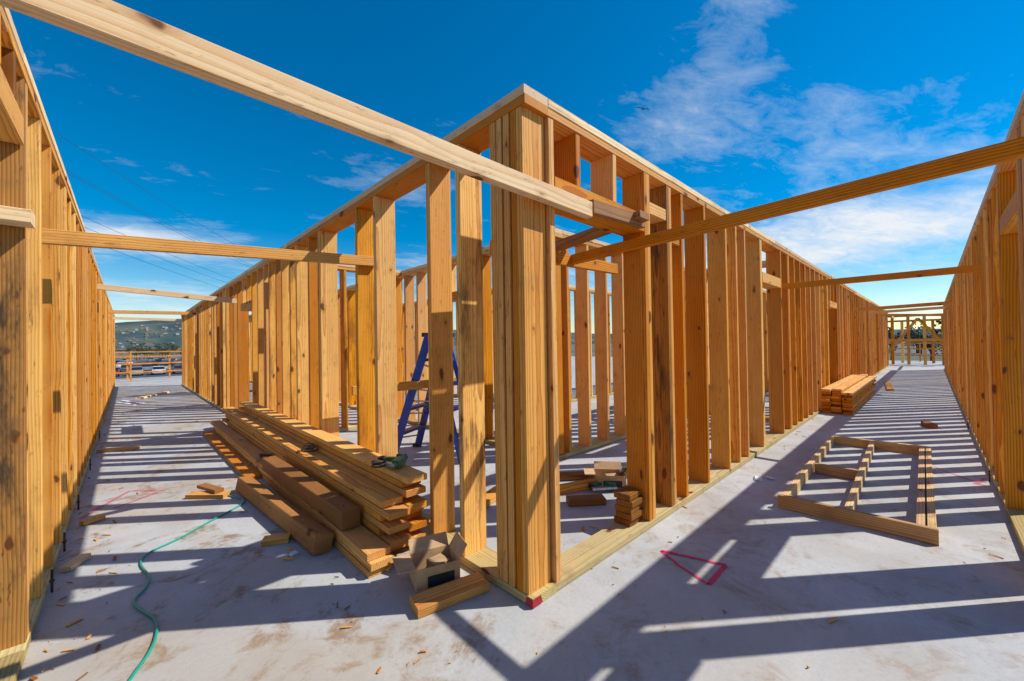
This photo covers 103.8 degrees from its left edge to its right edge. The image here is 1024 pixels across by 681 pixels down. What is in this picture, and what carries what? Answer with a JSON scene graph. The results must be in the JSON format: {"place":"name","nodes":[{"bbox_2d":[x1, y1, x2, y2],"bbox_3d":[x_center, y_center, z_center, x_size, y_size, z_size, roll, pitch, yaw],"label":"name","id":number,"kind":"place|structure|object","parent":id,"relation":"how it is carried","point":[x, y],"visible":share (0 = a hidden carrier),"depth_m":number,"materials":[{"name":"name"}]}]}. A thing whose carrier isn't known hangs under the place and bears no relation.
{"place":"outdoors","nodes":[
{"label":"outdoors","id":0,"kind":"place"},
{"bbox_2d":[51,129,250,286],"bbox_3d":[-25.052,-2.368,37.025,2.400,15.000,47.389,-1,-1,-12],"label":"power line","id":1,"kind":"object","parent":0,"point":[145,215],"visible":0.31,"depth_m":24.20,"materials":[{"name":"black metal"}]},
{"bbox_2d":[115,357,456,378],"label":"parking lot","id":2,"kind":"structure","parent":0,"point":[144,375],"depth_m":72.07,"materials":[{"name":"grey asphalt"}]},
{"bbox_2d":[120,365,129,371],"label":"parked car","id":3,"kind":"object","parent":2,"relation":"on","point":[122,367],"visible":0.55,"depth_m":80.39,"materials":[{"name":"grey paint"}]},
{"bbox_2d":[129,367,142,375],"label":"parked car","id":4,"kind":"object","parent":2,"relation":"on","point":[134,369],"visible":0.52,"depth_m":69.38,"materials":[{"name":"beige paint"}]},
{"bbox_2d":[132,362,141,366],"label":"parked car","id":5,"kind":"object","parent":2,"relation":"on","point":[136,365],"visible":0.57,"depth_m":98.15,"materials":[{"name":"grey paint"}]},
{"bbox_2d":[141,364,152,369],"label":"parked car","id":6,"kind":"object","parent":2,"relation":"on","point":[147,366],"visible":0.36,"depth_m":83.28,"materials":[{"name":"silver paint"}]},
{"bbox_2d":[151,366,165,374],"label":"parked car","id":7,"kind":"object","parent":2,"relation":"on","point":[156,368],"visible":0.76,"depth_m":70.90,"materials":[{"name":"white paint"}]},
{"bbox_2d":[160,363,168,369],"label":"parked car","id":8,"kind":"object","parent":2,"relation":"on","point":[166,365],"visible":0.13,"depth_m":85.46,"materials":[{"name":"beige paint"}]},
{"bbox_2d":[172,365,181,373],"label":"parked car","id":9,"kind":"object","parent":2,"relation":"on","point":[177,367],"visible":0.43,"depth_m":73.55,"materials":[{"name":"grey paint"}]},
{"bbox_2d":[115,320,594,347],"bbox_3d":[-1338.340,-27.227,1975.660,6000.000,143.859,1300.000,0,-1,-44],"label":"hill","id":10,"kind":"structure","parent":0,"point":[170,336],"depth_m":1400.67,"materials":[{"name":"green plant"}]},
{"bbox_2d":[9,0,1023,333],"label":"sky","id":11,"kind":"structure","parent":0,"point":[751,103],"materials":[{"name":"blue"}]},
{"bbox_2d":[115,342,941,360],"bbox_3d":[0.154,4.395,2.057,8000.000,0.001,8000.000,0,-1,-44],"label":"ground","id":12,"kind":"structure","parent":0,"point":[913,358],"depth_m":157.43,"materials":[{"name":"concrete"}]},
{"bbox_2d":[116,345,181,359],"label":"tree row","id":13,"kind":"object","parent":12,"relation":"on","point":[149,349],"visible":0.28,"depth_m":196.94,"materials":[{"name":"green plant"}]},
{"bbox_2d":[137,342,179,353],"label":"tree row","id":14,"kind":"object","parent":12,"relation":"on","point":[174,348],"visible":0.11,"depth_m":367.02,"materials":[{"name":"green plant"}]},
{"bbox_2d":[115,322,941,355],"bbox_3d":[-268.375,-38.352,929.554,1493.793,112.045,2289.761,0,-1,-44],"label":"distant town","id":15,"kind":"object","parent":12,"relation":"on","point":[147,344],"visible":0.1,"depth_m":674.24,"materials":[{"name":"white paint"}]},
{"bbox_2d":[888,321,941,360],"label":"tree row","id":16,"kind":"object","parent":12,"relation":"on","point":[928,345],"visible":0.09,"depth_m":65.71,"materials":[{"name":"green plant"}]},
{"bbox_2d":[898,324,937,353],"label":"tree row","id":17,"kind":"object","parent":12,"relation":"on","point":[918,336],"visible":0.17,"depth_m":116.56,"materials":[{"name":"green plant"}]},
{"bbox_3d":[2.567,3.202,16.871,41.000,2.600,33.000,0,-1,-44],"label":"podium building","id":18,"kind":"object","parent":12,"relation":"on","visible":0},
{"bbox_2d":[17,356,1023,680],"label":"concrete floor slab","id":19,"kind":"structure","parent":18,"relation":"on","point":[225,598],"depth_m":2.29,"materials":[{"name":"grey concrete"}]},
{"bbox_2d":[0,6,114,680],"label":"stud wall","id":20,"kind":"structure","parent":19,"relation":"on","point":[57,353],"depth_m":2.18,"materials":[{"name":"brown wood"}]},
{"bbox_2d":[97,284,236,303],"bbox_3d":[-6.074,-0.823,7.160,2.086,0.220,0.051,0,-1,-44],"label":"wooden brace","id":21,"kind":"object","parent":20,"relation":"attached to","point":[158,292],"visible":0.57,"depth_m":7.07,"materials":[{"name":"beige wood"}]},
{"bbox_2d":[0,0,591,218],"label":"wooden brace","id":22,"kind":"object","parent":20,"relation":"attached to","point":[119,26],"visible":1,"depth_m":1.24,"materials":[{"name":"beige wood"}]},
{"bbox_2d":[59,553,90,572],"bbox_3d":[-2.807,1.427,2.583,0.060,0.030,0.170,-1,-1,-16],"label":"lumber offcut","id":23,"kind":"object","parent":19,"relation":"on","point":[75,562],"visible":1,"depth_m":2.56,"materials":[{"name":"brown wood"}]},
{"bbox_2d":[79,514,105,525],"bbox_3d":[-3.370,1.442,3.228,0.060,0.030,0.134,-1,-1,20],"label":"lumber offcut","id":24,"kind":"object","parent":19,"relation":"on","point":[92,520],"visible":1,"depth_m":3.21,"materials":[{"name":"brown wood"}]},
{"bbox_2d":[96,446,140,452],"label":"lumber offcut","id":25,"kind":"object","parent":19,"relation":"on","point":[115,449],"visible":1,"depth_m":5.50,"materials":[{"name":"brown wood"}]},
{"bbox_2d":[115,351,181,381],"bbox_3d":[-16.305,1.146,19.200,12.070,1.350,1.665,0,-1,-44],"label":"guard rail","id":26,"kind":"object","parent":19,"relation":"on","point":[127,364],"visible":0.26,"depth_m":18.73,"materials":[{"name":"brown wood"}]},
{"bbox_2d":[135,391,168,398],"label":"lumber offcut","id":27,"kind":"object","parent":19,"relation":"on","point":[151,395],"visible":1,"depth_m":11.90,"materials":[{"name":"beige wood"}]},
{"bbox_2d":[127,495,244,680],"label":"air hose","id":28,"kind":"object","parent":19,"relation":"on","point":[143,611],"visible":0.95,"depth_m":2.23,"materials":[{"name":"teal rubber"}]},
{"bbox_2d":[185,491,230,498],"bbox_3d":[-2.829,1.438,3.740,0.354,0.040,0.100,-1,-1,1],"label":"lumber offcut","id":29,"kind":"object","parent":19,"relation":"on","point":[205,495],"visible":0.89,"depth_m":3.69,"materials":[{"name":"brown wood"}]},
{"bbox_2d":[197,483,223,492],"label":"lumber offcut","id":30,"kind":"object","parent":29,"relation":"on","point":[208,487],"visible":1,"depth_m":3.78,"materials":[{"name":"brown wood"}]},
{"bbox_2d":[261,533,291,546],"bbox_3d":[-1.670,1.411,2.849,0.170,0.040,0.090,-1,-1,-16],"label":"lumber offcut","id":31,"kind":"object","parent":19,"relation":"on","point":[275,539],"visible":1,"depth_m":2.82,"materials":[{"name":"brown wood"}]},
{"bbox_2d":[235,476,333,554],"bbox_3d":[-1.935,1.371,3.296,1.834,0.140,0.142,-1,-1,42],"label":"timber post","id":32,"kind":"object","parent":19,"relation":"on","point":[310,534],"visible":0.98,"depth_m":3.03,"materials":[{"name":"brown wood"}]},
{"bbox_2d":[203,401,428,577],"bbox_3d":[-2.918,1.222,4.774,0.629,0.491,6.352,0,-1,-44],"label":"lumber stack","id":33,"kind":"object","parent":19,"relation":"on","point":[390,502],"visible":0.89,"depth_m":3.24,"materials":[{"name":"brown wood"}]},
{"bbox_2d":[258,454,271,457],"bbox_3d":[-2.777,1.295,4.520,0.108,0.053,0.176,0,-1,-44],"label":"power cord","id":34,"kind":"object","parent":33,"relation":"on","point":[268,455],"visible":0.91,"depth_m":4.49,"materials":[{"name":"black rubber"}]},
{"bbox_2d":[301,443,318,451],"bbox_3d":[-1.966,1.046,3.915,0.246,0.068,0.177,-1,-1,15],"label":"power cord","id":35,"kind":"object","parent":33,"relation":"on","point":[312,447],"visible":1,"depth_m":3.88,"materials":[{"name":"black rubber"}]},
{"bbox_2d":[262,456,359,530],"bbox_3d":[-1.790,1.234,3.424,1.951,0.125,0.127,-1,-1,45],"label":"timber post","id":36,"kind":"object","parent":33,"relation":"on","point":[338,510],"visible":1,"depth_m":3.11,"materials":[{"name":"brown wood"}]},
{"bbox_2d":[371,457,385,467],"bbox_3d":[-0.964,0.892,2.915,0.106,0.064,0.136,0,-1,-44],"label":"power cord","id":37,"kind":"object","parent":33,"relation":"on","point":[373,464],"visible":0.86,"depth_m":2.87,"materials":[{"name":"black rubber"}]},
{"bbox_2d":[374,454,407,467],"bbox_3d":[-0.905,0.887,2.947,0.227,0.061,0.181,-1,3,10],"label":"nail gun","id":38,"kind":"object","parent":33,"relation":"on","point":[398,461],"visible":0.99,"depth_m":2.93,"materials":[{"name":"green plastic"}]},
{"bbox_2d":[181,84,555,602],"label":"stud wall","id":39,"kind":"structure","parent":19,"relation":"on","point":[292,306],"depth_m":2.81,"materials":[{"name":"brown wood"}]},
{"bbox_2d":[113,317,182,320],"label":"wooden brace","id":40,"kind":"object","parent":39,"relation":"attached to","point":[137,318],"visible":0.69,"depth_m":14.62,"materials":[{"name":"beige wood"}]},
{"bbox_2d":[108,310,199,314],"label":"wooden brace","id":41,"kind":"object","parent":39,"relation":"attached to","point":[150,312],"visible":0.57,"depth_m":10.92,"materials":[{"name":"brown wood"}]},
{"bbox_2d":[42,228,373,266],"bbox_3d":[-2.049,-0.669,3.014,2.155,0.210,0.047,0,-1,-44],"label":"wooden brace","id":42,"kind":"object","parent":39,"relation":"attached to","point":[79,239],"visible":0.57,"depth_m":2.79,"materials":[{"name":"brown wood"}]},
{"bbox_2d":[351,377,457,395],"bbox_3d":[-1.084,0.543,4.985,1.800,0.100,0.046,0,-1,-44],"label":"wooden brace","id":43,"kind":"object","parent":39,"relation":"attached to","point":[412,385],"visible":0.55,"depth_m":4.83,"materials":[{"name":"brown wood"}]},
{"bbox_2d":[337,264,400,431],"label":"stud wall","id":44,"kind":"structure","parent":19,"relation":"on","point":[342,269],"depth_m":6.63,"materials":[{"name":"brown wood"}]},
{"bbox_2d":[249,228,565,459],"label":"stud wall","id":45,"kind":"structure","parent":19,"relation":"on","point":[418,272],"depth_m":7.01,"materials":[{"name":"brown wood"}]},
{"bbox_2d":[398,333,458,462],"bbox_3d":[-0.972,0.679,5.090,1.015,1.549,0.635,-1,-1,18],"label":"step ladder","id":46,"kind":"object","parent":19,"relation":"on","point":[409,406],"visible":0.45,"depth_m":4.92,"materials":[{"name":"metal"}]},
{"bbox_2d":[392,531,466,592],"bbox_3d":[-0.494,1.304,2.385,0.400,0.202,0.257,-1,-1,-26],"label":"cardboard box","id":47,"kind":"object","parent":19,"relation":"on","point":[429,561],"visible":0.91,"depth_m":2.38,"materials":[{"name":"brown cardboard"}]},
{"bbox_2d":[115,400,775,556],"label":"paper litter","id":48,"kind":"object","parent":19,"relation":"on","point":[293,553],"visible":0.99,"depth_m":3.98,"materials":[{"name":"paper"}]},
{"bbox_2d":[403,288,493,400],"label":"stud wall","id":49,"kind":"structure","parent":19,"relation":"on","point":[454,394],"depth_m":12.12,"materials":[{"name":"brown wood"}]},
{"bbox_2d":[409,572,488,618],"bbox_3d":[-0.337,1.378,2.188,0.408,0.048,0.135,-1,-1,-32],"label":"lumber offcut","id":50,"kind":"object","parent":19,"relation":"on","point":[438,598],"visible":1,"depth_m":2.15,"materials":[{"name":"brown wood"}]},
{"bbox_2d":[486,486,495,506],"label":"lumber offcut","id":51,"kind":"object","parent":19,"relation":"on","point":[491,496],"visible":0.12,"depth_m":3.52,"materials":[{"name":"brown wood"}]},
{"bbox_2d":[29,402,1005,680],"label":"wood debris","id":52,"kind":"object","parent":19,"relation":"on","point":[33,678],"visible":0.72,"depth_m":2.23,"materials":[{"name":"brown wood"}]},
{"bbox_2d":[49,422,990,592],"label":"anchor bolts","id":53,"kind":"object","parent":19,"relation":"on","point":[52,579],"visible":1,"depth_m":2.77,"materials":[{"name":"metal"}]},
{"bbox_2d":[525,595,542,607],"bbox_3d":[0.117,1.368,2.128,0.078,0.044,0.055,0,-1,-44],"label":"painted plate mark","id":54,"kind":"object","parent":19,"relation":"on","point":[535,602],"visible":1,"depth_m":2.10,"materials":[{"name":"red paint"}]},
{"bbox_2d":[559,471,593,480],"bbox_3d":[0.609,1.378,4.092,0.640,0.050,0.120,-1,-1,-5],"label":"lumber offcut","id":55,"kind":"object","parent":19,"relation":"on","point":[575,475],"visible":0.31,"depth_m":4.04,"materials":[{"name":"brown wood"}]},
{"bbox_2d":[560,477,597,494],"bbox_3d":[0.619,1.364,3.756,0.496,0.110,0.050,-1,-1,-20],"label":"lumber offcut","id":56,"kind":"object","parent":19,"relation":"on","point":[574,486],"visible":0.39,"depth_m":3.73,"materials":[{"name":"brown wood"}]},
{"bbox_2d":[566,494,605,506],"bbox_3d":[0.634,1.371,3.451,0.320,0.050,0.120,-1,-1,-5],"label":"lumber offcut","id":57,"kind":"object","parent":19,"relation":"on","point":[586,500],"visible":1,"depth_m":3.40,"materials":[{"name":"brown wood"}]},
{"bbox_2d":[569,285,613,401],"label":"stud wall","id":58,"kind":"structure","parent":19,"relation":"on","point":[573,288],"depth_m":10.02,"materials":[{"name":"brown wood"}]},
{"bbox_2d":[588,481,616,490],"bbox_3d":[0.837,1.357,3.743,0.252,0.068,0.201,-1,3,-30],"label":"nail gun","id":59,"kind":"object","parent":19,"relation":"on","point":[609,485],"visible":0.81,"depth_m":3.72,"materials":[{"name":"green plastic"}]},
{"bbox_2d":[584,461,626,488],"bbox_3d":[0.920,1.300,3.913,0.430,0.197,0.257,-1,-1,6],"label":"cardboard box","id":60,"kind":"object","parent":19,"relation":"on","point":[602,471],"visible":0.64,"depth_m":3.97,"materials":[{"name":"brown cardboard"}]},
{"bbox_2d":[619,467,626,473],"bbox_3d":[1.124,1.277,3.979,0.201,0.068,0.252,-10,-17,-8],"label":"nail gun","id":61,"kind":"object","parent":60,"relation":"in","point":[623,469],"visible":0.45,"depth_m":3.87,"materials":[{"name":"green plastic"}]},
{"bbox_2d":[561,230,768,457],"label":"stud wall","id":62,"kind":"structure","parent":19,"relation":"on","point":[586,442],"depth_m":5.49,"materials":[{"name":"brown wood"}]},
{"bbox_2d":[660,550,707,584],"bbox_3d":[1.041,1.381,2.457,0.049,0.001,0.403,-1,-1,-19],"label":"spray paint mark","id":63,"kind":"object","parent":19,"relation":"on","point":[676,563],"visible":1,"depth_m":2.43,"materials":[{"name":"red paint"}]},
{"bbox_2d":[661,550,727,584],"bbox_3d":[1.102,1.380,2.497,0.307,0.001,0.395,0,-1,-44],"label":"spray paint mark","id":64,"kind":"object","parent":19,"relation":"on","point":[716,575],"visible":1,"depth_m":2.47,"materials":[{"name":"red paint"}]},
{"bbox_2d":[543,99,889,591],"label":"stud wall","id":65,"kind":"structure","parent":19,"relation":"on","point":[820,338],"depth_m":3.78,"materials":[{"name":"brown wood"}]},
{"bbox_2d":[555,210,649,251],"bbox_3d":[0.603,-0.824,3.144,0.130,0.135,0.945,0,-1,-44],"label":"wooden brace","id":66,"kind":"object","parent":65,"relation":"attached to","point":[585,236],"visible":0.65,"depth_m":3.12,"materials":[{"name":"brown wood"}]},
{"bbox_2d":[589,199,644,228],"bbox_3d":[0.721,-0.843,2.703,0.644,0.115,0.040,0,-1,-44],"label":"wooden brace","id":67,"kind":"object","parent":65,"relation":"attached to","point":[611,212],"visible":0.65,"depth_m":2.63,"materials":[{"name":"brown wood"}]},
{"bbox_2d":[614,485,643,526],"bbox_3d":[0.866,1.226,2.977,0.177,0.226,0.154,0,-1,-44],"label":"scrap block stack","id":68,"kind":"object","parent":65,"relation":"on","point":[628,506],"visible":1,"depth_m":2.93,"materials":[{"name":"brown wood"}]},
{"bbox_2d":[782,264,980,288],"bbox_3d":[4.576,-0.799,5.213,0.046,0.090,2.150,0,-1,-44],"label":"wooden brace","id":69,"kind":"object","parent":65,"relation":"attached to","point":[920,273],"visible":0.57,"depth_m":5.03,"materials":[{"name":"brown wood"}]},
{"bbox_2d":[854,301,951,310],"bbox_3d":[10.351,-0.906,10.752,0.051,0.140,2.152,0,-1,-44],"label":"wooden brace","id":70,"kind":"object","parent":65,"relation":"attached to","point":[905,306],"visible":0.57,"depth_m":10.64,"materials":[{"name":"brown wood"}]},
{"bbox_2d":[869,306,947,313],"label":"wooden brace","id":71,"kind":"object","parent":65,"relation":"attached to","point":[910,309],"visible":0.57,"depth_m":13.50,"materials":[{"name":"brown wood"}]},
{"bbox_2d":[706,260,768,420],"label":"stud wall","id":72,"kind":"structure","parent":19,"relation":"on","point":[764,266],"depth_m":7.63,"materials":[{"name":"brown wood"}]},
{"bbox_2d":[820,374,876,414],"bbox_3d":[7.630,1.120,8.986,4.710,0.446,0.466,0,-1,-44],"label":"lumber stack","id":73,"kind":"object","parent":19,"relation":"on","point":[852,394],"visible":1,"depth_m":7.60,"materials":[{"name":"brown wood"}]},
{"bbox_2d":[778,435,938,545],"bbox_3d":[3.537,1.308,4.014,2.925,0.105,0.971,0,-1,-44],"label":"wooden panel frame","id":74,"kind":"object","parent":19,"relation":"on","point":[919,530],"visible":1,"depth_m":3.28,"materials":[{"name":"brown wood"}]},
{"bbox_2d":[884,381,893,390],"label":"lumber offcut","id":75,"kind":"object","parent":19,"relation":"on","point":[889,386],"visible":0.95,"depth_m":11.15,"materials":[{"name":"brown wood"}]},
{"bbox_2d":[888,342,941,360],"bbox_3d":[23.682,0.680,23.990,0.112,1.120,13.035,0,-1,-44],"label":"guard rail","id":76,"kind":"object","parent":19,"relation":"on","point":[919,348],"visible":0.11,"depth_m":23.64,"materials":[{"name":"brown wood"}]},
{"bbox_2d":[888,313,943,364],"bbox_3d":[20.530,-0.048,20.179,5.741,2.600,4.600,0,-1,-44],"label":"timber post frame","id":77,"kind":"object","parent":19,"relation":"on","point":[901,339],"visible":0.58,"depth_m":21.04,"materials":[{"name":"brown wood"}]},
{"bbox_2d":[921,421,937,428],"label":"lumber offcut","id":78,"kind":"object","parent":19,"relation":"on","point":[929,424],"visible":1,"depth_m":6.13,"materials":[{"name":"brown wood"}]},
{"bbox_2d":[943,90,1023,552],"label":"stud wall","id":79,"kind":"structure","parent":19,"relation":"on","point":[983,322],"depth_m":3.44,"materials":[{"name":"brown wood"}]},
{"bbox_2d":[571,137,1023,264],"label":"wooden brace","id":80,"kind":"object","parent":79,"relation":"attached to","point":[994,154],"visible":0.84,"depth_m":2.13,"materials":[{"name":"brown wood"}]},
{"bbox_2d":[489,240,617,273],"bbox_3d":[0.448,-0.677,3.379,0.046,0.160,1.705,-1,-1,44],"label":"wooden brace","id":81,"kind":"object","parent":80,"relation":"attached to","point":[562,259],"visible":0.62,"depth_m":3.61,"materials":[{"name":"brown wood"}]},
{"bbox_2d":[880,314,944,315],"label":"wooden brace","id":82,"kind":"object","parent":79,"relation":"attached to","point":[912,314],"visible":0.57,"depth_m":16.28,"materials":[{"name":"brown wood"}]},
{"bbox_2d":[592,329,939,343],"bbox_3d":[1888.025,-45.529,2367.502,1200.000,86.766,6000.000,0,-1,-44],"label":"hill","id":83,"kind":"structure","parent":0,"point":[896,331],"depth_m":1874.35,"materials":[{"name":"green plant"}]}
]}

